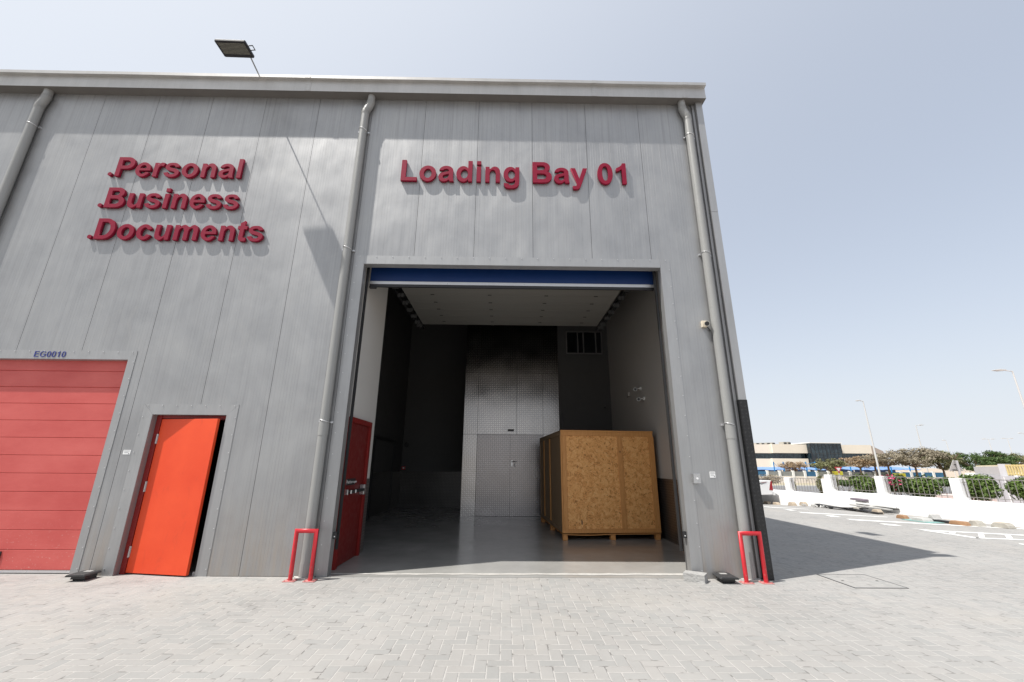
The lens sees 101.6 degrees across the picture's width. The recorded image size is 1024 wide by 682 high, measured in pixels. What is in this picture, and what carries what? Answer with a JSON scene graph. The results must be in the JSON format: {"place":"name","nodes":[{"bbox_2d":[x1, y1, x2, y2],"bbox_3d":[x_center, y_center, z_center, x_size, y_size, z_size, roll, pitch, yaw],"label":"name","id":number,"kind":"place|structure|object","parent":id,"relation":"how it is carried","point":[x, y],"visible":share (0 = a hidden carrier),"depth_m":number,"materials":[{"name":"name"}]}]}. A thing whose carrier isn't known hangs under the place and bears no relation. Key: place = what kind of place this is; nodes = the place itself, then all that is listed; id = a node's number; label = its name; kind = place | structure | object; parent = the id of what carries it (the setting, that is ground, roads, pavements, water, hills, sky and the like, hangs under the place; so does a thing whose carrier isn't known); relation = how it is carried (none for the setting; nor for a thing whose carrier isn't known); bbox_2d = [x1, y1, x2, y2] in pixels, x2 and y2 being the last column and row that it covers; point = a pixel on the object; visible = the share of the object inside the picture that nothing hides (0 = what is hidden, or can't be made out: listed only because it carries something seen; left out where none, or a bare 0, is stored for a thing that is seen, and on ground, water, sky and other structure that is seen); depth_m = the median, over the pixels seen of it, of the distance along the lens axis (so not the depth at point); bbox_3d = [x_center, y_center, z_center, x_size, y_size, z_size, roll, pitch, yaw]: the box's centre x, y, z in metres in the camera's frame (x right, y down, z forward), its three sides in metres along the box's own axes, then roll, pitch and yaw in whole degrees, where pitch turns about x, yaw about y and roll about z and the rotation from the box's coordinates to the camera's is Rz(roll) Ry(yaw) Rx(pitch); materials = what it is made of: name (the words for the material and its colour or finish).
{"place":"outdoors","nodes":[
{"label":"outdoors","id":0,"kind":"place"},
{"bbox_2d":[215,506,740,578],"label":"bay floor","id":1,"kind":"structure","parent":0,"point":[407,539],"depth_m":7.45,"materials":[{"name":"grey concrete"}]},
{"bbox_2d":[331,573,682,574],"bbox_3d":[-0.033,3.248,5.824,5.101,0.001,0.134,1,-16,-1],"label":"mortar strip","id":2,"kind":"object","parent":1,"relation":"on","point":[520,573],"visible":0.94,"depth_m":5.83,"materials":[{"name":"grey concrete"}]},
{"bbox_2d":[540,430,660,540],"bbox_3d":[1.937,3.424,10.227,2.073,2.192,2.962,2,-17,-5],"label":"storage crate","id":3,"kind":"object","parent":1,"relation":"on","point":[596,482],"visible":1,"depth_m":8.89,"materials":[{"name":"brown wood"}]},
{"bbox_2d":[0,504,1023,681],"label":"paved yard","id":4,"kind":"structure","parent":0,"point":[954,612],"depth_m":4.06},
{"bbox_2d":[65,570,101,580],"bbox_3d":[-5.575,3.053,5.429,0.240,0.085,0.260,2,-17,-5],"label":"bait box","id":5,"kind":"object","parent":4,"relation":"on","point":[83,575],"visible":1,"depth_m":5.38,"materials":[{"name":"black plastic"}]},
{"bbox_2d":[282,529,318,581],"bbox_3d":[-2.750,2.817,5.511,0.410,0.626,0.120,1,-16,-1],"label":"pipe guard","id":6,"kind":"object","parent":4,"relation":"on","point":[293,556],"visible":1,"depth_m":5.49,"materials":[{"name":"red metal"}]},
{"bbox_2d":[0,69,774,581],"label":"warehouse","id":7,"kind":"structure","parent":4,"relation":"on","point":[362,313],"depth_m":7.16,"materials":[{"name":"silver metal"}]},
{"bbox_2d":[33,351,65,356],"bbox_3d":[-7.112,0.201,6.430,0.475,0.093,0.005,1,-16,-1],"label":"wall sign","id":8,"kind":"object","parent":7,"relation":"attached to","point":[50,354],"visible":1,"depth_m":6.43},
{"bbox_2d":[123,450,130,453],"bbox_3d":[-5.575,1.609,6.045,0.105,0.062,0.004,1,-16,-1],"label":"paper label","id":9,"kind":"object","parent":7,"relation":"attached to","point":[126,451],"visible":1,"depth_m":6.05,"materials":[{"name":"grey paper"}]},
{"bbox_2d":[97,187,239,210],"bbox_3d":[-5.894,-2.451,7.211,2.376,0.398,0.050,1,-16,-1],"label":"wall sign","id":10,"kind":"object","parent":7,"relation":"attached to","point":[111,197],"visible":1,"depth_m":7.18,"materials":[{"name":"red plastic"}]},
{"bbox_2d":[125,419,219,575],"bbox_3d":[-4.798,2.158,5.942,0.945,2.070,0.045,-2,-17,8],"label":"door leaf","id":11,"kind":"structure","parent":7,"relation":"in","point":[165,535],"depth_m":5.90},
{"bbox_2d":[87,218,263,242],"bbox_3d":[-5.636,-1.864,7.042,2.901,0.394,0.050,1,-16,-1],"label":"wall sign","id":12,"kind":"object","parent":7,"relation":"attached to","point":[166,236],"visible":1,"depth_m":7.01,"materials":[{"name":"red plastic"}]},
{"bbox_2d":[108,157,244,178],"bbox_3d":[-5.927,-3.055,7.389,2.311,0.399,0.050,1,-16,-1],"label":"wall sign","id":13,"kind":"object","parent":7,"relation":"attached to","point":[140,168],"visible":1,"depth_m":7.36,"materials":[{"name":"red plastic"}]},
{"bbox_2d":[214,39,258,73],"bbox_3d":[-4.758,-4.985,7.713,0.595,0.216,1.309,1,-16,-2],"label":"floodlight","id":14,"kind":"object","parent":7,"relation":"attached to","point":[234,48],"visible":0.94,"depth_m":7.18,"materials":[{"name":"grey metal"}]},
{"bbox_2d":[333,532,337,538],"bbox_3d":[-2.466,2.712,5.832,0.050,0.085,0.062,1,-16,-1],"label":"door sensor","id":15,"kind":"object","parent":7,"relation":"attached to","point":[335,535],"depth_m":5.81,"materials":[{"name":"black plastic"}]},
{"bbox_2d":[331,416,371,569],"bbox_3d":[-2.528,2.384,6.779,0.113,2.180,1.050,1,-16,-1],"label":"exit door","id":16,"kind":"structure","parent":7,"relation":"in","point":[359,450],"depth_m":6.80,"materials":[{"name":"metal"}]},
{"bbox_2d":[346,478,356,485],"bbox_3d":[-2.560,2.238,6.638,0.006,0.100,0.518,1,-16,-1],"label":"door sign","id":17,"kind":"object","parent":16,"relation":"attached to","point":[351,481],"visible":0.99,"depth_m":6.66,"materials":[{"name":"white plastic"}]},
{"bbox_2d":[475,434,509,515],"bbox_3d":[-0.574,4.034,12.650,1.017,2.346,0.024,1,-16,-1],"label":"steel door leaf","id":18,"kind":"structure","parent":7,"relation":"in","point":[492,498],"depth_m":12.62,"materials":[{"name":"grey metal"}]},
{"bbox_2d":[335,267,682,550],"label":"overhead door","id":19,"kind":"structure","parent":7,"relation":"in","point":[445,296],"depth_m":8.78,"materials":[{"name":"metal"}]},
{"bbox_2d":[400,160,626,190],"bbox_3d":[0.037,-2.950,7.449,4.010,0.562,0.048,1,-16,-1],"label":"wall sign","id":20,"kind":"object","parent":7,"relation":"attached to","point":[515,170],"visible":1,"depth_m":7.43,"materials":[{"name":"red plastic"}]},
{"bbox_2d":[510,435,542,515],"bbox_3d":[0.449,4.036,12.630,1.017,2.346,0.092,1,-16,-1],"label":"steel door leaf","id":21,"kind":"structure","parent":7,"relation":"in","point":[524,449],"depth_m":12.64,"materials":[{"name":"metal"}]},
{"bbox_2d":[566,331,602,353],"bbox_3d":[2.395,0.054,13.908,1.200,0.780,0.038,1,-16,-1],"label":"window","id":22,"kind":"structure","parent":7,"relation":"in","point":[577,342],"depth_m":13.91,"materials":[{"name":"black glass"}]},
{"bbox_2d":[681,531,686,537],"bbox_3d":[2.432,2.734,5.901,0.050,0.085,0.062,1,-16,-1],"label":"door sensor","id":23,"kind":"object","parent":7,"relation":"attached to","point":[684,534],"depth_m":5.88,"materials":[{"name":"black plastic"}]},
{"bbox_2d":[691,473,700,483],"bbox_3d":[2.656,1.981,6.019,0.100,0.135,0.078,1,-16,-1],"label":"button box","id":24,"kind":"object","parent":7,"relation":"attached to","point":[696,478],"visible":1,"depth_m":5.99,"materials":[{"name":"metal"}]},
{"bbox_2d":[701,321,709,330],"bbox_3d":[3.113,-0.248,6.663,0.132,0.174,0.127,1,-16,-1],"label":"security camera","id":25,"kind":"object","parent":7,"relation":"attached to","point":[705,324],"visible":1,"depth_m":6.67,"materials":[{"name":"white plastic"}]},
{"bbox_2d":[709,472,715,477],"bbox_3d":[2.918,1.945,6.077,0.082,0.085,0.004,1,-16,-1],"label":"paper label","id":26,"kind":"object","parent":7,"relation":"attached to","point":[712,474],"visible":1,"depth_m":6.07,"materials":[{"name":"grey paper"}]},
{"bbox_2d":[683,570,707,583],"bbox_3d":[2.451,3.150,5.582,0.276,0.104,0.172,-11,-20,33],"label":"concrete block","id":27,"kind":"object","parent":4,"relation":"on","point":[695,576],"depth_m":5.53,"materials":[{"name":"grey concrete"}]},
{"bbox_2d":[713,572,738,582],"bbox_3d":[2.841,3.154,5.550,0.240,0.085,0.260,0,-16,2],"label":"bait box","id":28,"kind":"object","parent":4,"relation":"on","point":[725,577],"visible":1,"depth_m":5.48,"materials":[{"name":"black plastic"}]},
{"bbox_2d":[738,531,773,583],"bbox_3d":[3.220,2.884,5.583,0.410,0.626,0.120,1,-16,-1],"label":"pipe guard","id":29,"kind":"object","parent":4,"relation":"on","point":[741,534],"visible":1,"depth_m":5.57,"materials":[{"name":"red metal"}]},
{"bbox_2d":[759,479,774,494],"bbox_3d":[9.189,6.691,19.688,5.306,1.734,1.788,1,-16,-1],"label":"pickup truck","id":30,"kind":"object","parent":4,"relation":"on","point":[766,487],"visible":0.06,"depth_m":18.83,"materials":[{"name":"white paint"}]},
{"bbox_2d":[788,502,796,505],"bbox_3d":[11.645,6.772,17.359,0.180,0.150,0.306,3,-17,-10],"label":"kerb stone","id":31,"kind":"object","parent":4,"relation":"on","point":[792,504],"visible":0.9,"depth_m":17.29,"materials":[{"name":"beige stone"}]},
{"bbox_2d":[812,505,828,508],"bbox_3d":[11.703,6.255,15.766,0.333,0.172,0.783,0,-16,1],"label":"rubble","id":32,"kind":"object","parent":4,"relation":"on","point":[820,506],"visible":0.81,"depth_m":15.76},
{"bbox_2d":[815,504,855,510],"bbox_3d":[11.828,6.057,15.224,0.220,0.032,1.600,3,-14,-11],"label":"scrap board","id":33,"kind":"object","parent":4,"relation":"on","point":[835,506],"visible":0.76,"depth_m":15.28,"materials":[{"name":"grey wood"}]},
{"bbox_2d":[826,507,868,508],"bbox_3d":[11.863,5.916,14.814,0.180,0.031,1.300,8,-22,-21],"label":"scrap board","id":34,"kind":"object","parent":4,"relation":"on","point":[845,507],"visible":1,"depth_m":14.81,"materials":[{"name":"white wood"}]},
{"bbox_2d":[849,504,892,510],"bbox_3d":[12.268,5.692,14.310,0.120,0.040,1.500,2,-15,-5],"label":"scrap board","id":35,"kind":"object","parent":34,"relation":"on","point":[871,507],"visible":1,"depth_m":14.21,"materials":[{"name":"grey wood"}]},
{"bbox_2d":[816,574,908,588],"bbox_3d":[4.690,3.237,5.627,0.690,0.018,0.690,1,-16,-1],"label":"manhole cover","id":36,"kind":"object","parent":4,"relation":"on","point":[858,580],"visible":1,"depth_m":5.60,"materials":[{"name":"concrete"}]},
{"bbox_2d":[849,508,882,513],"bbox_3d":[11.948,5.737,14.110,0.200,0.036,1.100,1,-15,-2],"label":"scrap board","id":37,"kind":"object","parent":4,"relation":"on","point":[867,511],"visible":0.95,"depth_m":14.04,"materials":[{"name":"grey wood"}]},
{"bbox_2d":[872,509,883,513],"bbox_3d":[12.033,5.621,13.759,0.180,0.140,0.295,2,-17,-6],"label":"kerb stone","id":38,"kind":"object","parent":4,"relation":"on","point":[876,510],"visible":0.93,"depth_m":13.73,"materials":[{"name":"beige stone"}]},
{"bbox_2d":[764,506,1023,544],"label":"painted markings","id":39,"kind":"object","parent":4,"relation":"on","point":[1008,536],"visible":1,"depth_m":10.17,"materials":[{"name":"paint"}]},
{"bbox_2d":[902,517,942,522],"bbox_3d":[11.687,5.091,11.901,0.420,0.100,0.840,1,-16,-2],"label":"teal tray","id":40,"kind":"object","parent":4,"relation":"on","point":[923,519],"visible":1,"depth_m":11.78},
{"bbox_2d":[928,514,942,521],"bbox_3d":[12.034,5.035,11.882,0.260,0.200,0.291,1,-16,-2],"label":"rubble lump","id":41,"kind":"object","parent":4,"relation":"on","point":[934,516],"visible":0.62,"depth_m":11.84,"materials":[{"name":"white stone"}]},
{"bbox_2d":[932,519,948,522],"bbox_3d":[12.019,5.012,11.608,0.160,0.050,0.500,6,-16,-19],"label":"scrap board","id":42,"kind":"object","parent":4,"relation":"on","point":[939,520],"visible":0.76,"depth_m":11.62,"materials":[{"name":"black plastic"}]},
{"bbox_2d":[949,520,970,525],"bbox_3d":[12.026,4.893,11.223,0.140,0.100,0.433,3,-17,-8],"label":"timber block","id":43,"kind":"object","parent":4,"relation":"on","point":[955,522],"depth_m":11.16,"materials":[{"name":"brown wood"}]},
{"bbox_2d":[969,520,986,526],"bbox_3d":[12.283,4.822,11.046,0.200,0.140,0.292,1,-16,-2],"label":"kerb stone","id":44,"kind":"object","parent":4,"relation":"on","point":[978,523],"visible":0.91,"depth_m":10.98,"materials":[{"name":"beige stone"}]},
{"bbox_2d":[991,522,1016,528],"bbox_3d":[12.658,4.750,10.768,0.220,0.126,0.390,3,-17,-7],"label":"kerb stone","id":45,"kind":"object","parent":4,"relation":"on","point":[1003,525],"visible":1,"depth_m":10.68,"materials":[{"name":"beige stone"}]},
{"label":"scrap board","id":46,"kind":"object","parent":4,"relation":"on","visible":0},
{"bbox_2d":[844,500,896,507],"bbox_3d":[12.567,5.732,14.668,0.140,0.050,1.700,4,-15,-15],"label":"scrap board","id":47,"kind":"object","parent":46,"relation":"on","point":[870,504],"visible":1,"depth_m":14.63,"materials":[{"name":"white paint"}]},
{"bbox_2d":[850,498,868,500],"bbox_3d":[12.515,5.713,15.045,0.220,0.060,0.500,4,-14,-14],"label":"bundle","id":48,"kind":"object","parent":47,"relation":"on","point":[858,499],"visible":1,"depth_m":14.97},
{"bbox_2d":[0,0,1023,468],"label":"sky","id":49,"kind":"structure","parent":0,"point":[867,156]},
{"bbox_2d":[772,483,840,485],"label":"verge","id":50,"kind":"structure","parent":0,"point":[795,483],"depth_m":58.64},
{"bbox_2d":[811,458,849,474],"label":"tree","id":51,"kind":"object","parent":50,"relation":"on","point":[829,465],"visible":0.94,"depth_m":60.82,"materials":[{"name":"green plant"}]},
{"bbox_2d":[832,471,842,474],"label":"banner","id":52,"kind":"object","parent":50,"relation":"on","point":[836,472],"visible":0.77,"depth_m":62.53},
{"bbox_2d":[833,456,882,475],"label":"tree","id":53,"kind":"object","parent":50,"relation":"on","point":[859,463],"visible":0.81,"depth_m":61.67,"materials":[{"name":"brown plant"}]},
{"bbox_2d":[858,453,911,474],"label":"tree","id":54,"kind":"object","parent":50,"relation":"on","point":[885,463],"visible":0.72,"depth_m":60.21,"materials":[{"name":"brown plant"}]},
{"bbox_2d":[880,446,952,478],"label":"tree","id":55,"kind":"object","parent":50,"relation":"on","point":[918,463],"visible":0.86,"depth_m":58.74,"materials":[{"name":"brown plant"}]},
{"bbox_2d":[917,450,965,477],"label":"tree","id":56,"kind":"object","parent":50,"relation":"on","point":[945,464],"visible":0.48,"depth_m":58.15,"materials":[{"name":"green plant"}]},
{"bbox_2d":[953,450,1019,472],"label":"tree","id":57,"kind":"object","parent":50,"relation":"on","point":[994,458],"visible":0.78,"depth_m":61.52,"materials":[{"name":"green plant"}]},
{"bbox_2d":[772,486,951,495],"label":"road","id":58,"kind":"structure","parent":0,"point":[948,489],"depth_m":46.44,"materials":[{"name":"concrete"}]},
{"bbox_2d":[835,467,842,490],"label":"give way sign","id":59,"kind":"object","parent":58,"relation":"on","point":[838,469],"visible":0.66,"depth_m":42.83,"materials":[{"name":"white metal"}]},
{"bbox_2d":[839,479,851,491],"bbox_3d":[27.775,12.223,34.738,1.621,1.412,1.631,1,-16,-1],"label":"bush","id":60,"kind":"object","parent":58,"relation":"on","point":[844,483],"visible":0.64,"depth_m":34.56,"materials":[{"name":"green plant"}]},
{"bbox_2d":[772,485,948,486],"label":"kerb","id":61,"kind":"structure","parent":58,"relation":"on","point":[810,485],"depth_m":53.83,"materials":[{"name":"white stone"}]},
{"bbox_2d":[855,400,880,475],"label":"street lamp","id":62,"kind":"object","parent":61,"relation":"on","point":[878,468],"visible":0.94,"depth_m":55.41,"materials":[{"name":"white metal"}]},
{"bbox_2d":[991,369,1023,407],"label":"street lamp","id":63,"kind":"object","parent":61,"relation":"on","point":[1020,395],"visible":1,"depth_m":33.31,"materials":[{"name":"white metal"}]},
{"bbox_2d":[934,477,954,493],"bbox_3d":[36.383,12.226,34.970,1.858,1.666,1.625,1,-16,-1],"label":"bush","id":64,"kind":"object","parent":58,"relation":"on","point":[946,482],"visible":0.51,"depth_m":34.76,"materials":[{"name":"green plant"}]},
{"bbox_2d":[896,515,908,518],"bbox_3d":[11.727,5.281,12.544,0.140,0.100,0.308,1,-16,-2],"label":"timber block","id":65,"kind":"object","parent":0,"point":[902,516],"depth_m":12.47,"materials":[{"name":"brown wood"}]},
{"bbox_2d":[895,468,1023,477],"bbox_3d":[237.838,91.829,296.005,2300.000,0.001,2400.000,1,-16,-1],"label":"ground","id":66,"kind":"structure","parent":0,"point":[949,474],"depth_m":279.59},
{"bbox_2d":[757,462,798,470],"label":"carport","id":67,"kind":"object","parent":66,"relation":"on","point":[773,468],"visible":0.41,"depth_m":75.81,"materials":[{"name":"blue fabric"}]},
{"bbox_2d":[777,461,807,470],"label":"tree","id":68,"kind":"object","parent":66,"relation":"on","point":[790,465],"visible":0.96,"depth_m":69.58,"materials":[{"name":"brown plant"}]},
{"bbox_2d":[783,462,825,471],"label":"carport","id":69,"kind":"object","parent":66,"relation":"on","point":[807,469],"visible":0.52,"depth_m":74.63,"materials":[{"name":"blue fabric"}]},
{"bbox_2d":[754,442,884,471],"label":"office building","id":70,"kind":"structure","parent":66,"relation":"on","point":[767,454],"depth_m":115.67,"materials":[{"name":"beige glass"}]},
{"bbox_2d":[825,467,876,471],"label":"carport","id":71,"kind":"object","parent":66,"relation":"on","point":[847,469],"visible":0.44,"depth_m":75.91,"materials":[{"name":"blue fabric"}]},
{"bbox_2d":[758,470,946,482],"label":"fence","id":72,"kind":"object","parent":66,"relation":"on","point":[795,475],"visible":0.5,"depth_m":63.97,"materials":[{"name":"white metal"}]},
{"bbox_2d":[854,467,902,471],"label":"carport","id":73,"kind":"object","parent":66,"relation":"on","point":[883,468],"visible":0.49,"depth_m":77.49,"materials":[{"name":"blue fabric"}]},
{"bbox_2d":[759,475,1023,527],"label":"boundary wall","id":74,"kind":"structure","parent":66,"relation":"on","point":[962,505],"depth_m":13.37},
{"bbox_2d":[880,467,920,471],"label":"carport","id":75,"kind":"object","parent":66,"relation":"on","point":[909,469],"visible":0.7,"depth_m":76.11,"materials":[{"name":"blue fabric"}]},
{"bbox_2d":[915,424,928,471],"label":"street lamp","id":76,"kind":"object","parent":66,"relation":"on","point":[920,443],"visible":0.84,"depth_m":67.54,"materials":[{"name":"white metal"}]},
{"bbox_2d":[1007,452,1023,464],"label":"tree","id":77,"kind":"object","parent":66,"relation":"on","point":[1018,456],"visible":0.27,"depth_m":69.94,"materials":[{"name":"green plant"}]},
{"bbox_2d":[935,494,996,501],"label":"compound ground","id":78,"kind":"structure","parent":0,"point":[950,496],"depth_m":26.32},
{"label":"pavement","id":79,"kind":"structure","parent":0,"visible":0},
{"bbox_2d":[760,474,781,484],"bbox_3d":[15.060,8.652,24.086,1.286,2.032,1.328,1,-16,-1],"label":"bush","id":80,"kind":"object","parent":79,"relation":"on","point":[773,478],"visible":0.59,"depth_m":24.13,"materials":[{"name":"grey plant"}]},
{"bbox_2d":[816,471,822,492],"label":"bush","id":81,"kind":"object","parent":79,"relation":"on","point":[819,477],"visible":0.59,"depth_m":18.48,"materials":[{"name":"green plant"}]},
{"bbox_2d":[829,473,839,490],"bbox_3d":[13.699,6.665,17.585,0.405,2.133,0.357,7,-18,-22],"label":"bush","id":82,"kind":"object","parent":79,"relation":"on","point":[837,479],"visible":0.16,"depth_m":17.68,"materials":[{"name":"green plant"}]},
{"bbox_2d":[846,473,875,492],"bbox_3d":[13.929,6.297,16.371,1.025,2.159,0.990,11,-19,-31],"label":"bush","id":83,"kind":"object","parent":79,"relation":"on","point":[870,486],"visible":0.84,"depth_m":16.37,"materials":[{"name":"green plant"}]},
{"bbox_2d":[885,474,909,494],"bbox_3d":[13.285,5.666,14.294,0.907,2.183,0.894,1,-16,-1],"label":"bush","id":84,"kind":"object","parent":79,"relation":"on","point":[899,485],"visible":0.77,"depth_m":14.29,"materials":[{"name":"green plant"}]},
{"bbox_2d":[906,474,942,497],"bbox_3d":[14.032,5.635,14.147,1.014,2.171,1.130,1,-16,-1],"label":"bush","id":85,"kind":"object","parent":79,"relation":"on","point":[925,485],"visible":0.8,"depth_m":14.10,"materials":[{"name":"green plant"}]},
{"bbox_2d":[949,460,962,475],"bbox_3d":[22.093,7.257,20.457,0.860,2.745,0.140,3,-17,-7],"label":"warning sign","id":86,"kind":"object","parent":79,"relation":"on","point":[954,466],"visible":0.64,"depth_m":20.77,"materials":[{"name":"metal"}]},
{"bbox_2d":[959,474,1003,501],"bbox_3d":[14.446,5.223,12.817,1.064,2.216,1.136,-8,-19,28],"label":"bush","id":87,"kind":"object","parent":79,"relation":"on","point":[969,477],"visible":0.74,"depth_m":12.74,"materials":[{"name":"green plant"}]},
{"bbox_2d":[973,464,1023,503],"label":"compound wall","id":88,"kind":"structure","parent":79,"relation":"on","point":[1002,473],"depth_m":21.18,"materials":[{"name":"white paint"}]},
{"bbox_2d":[1003,476,1023,499],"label":"bush","id":89,"kind":"object","parent":79,"relation":"on","point":[1013,490],"visible":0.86,"depth_m":12.80,"materials":[{"name":"green plant"}]}
]}

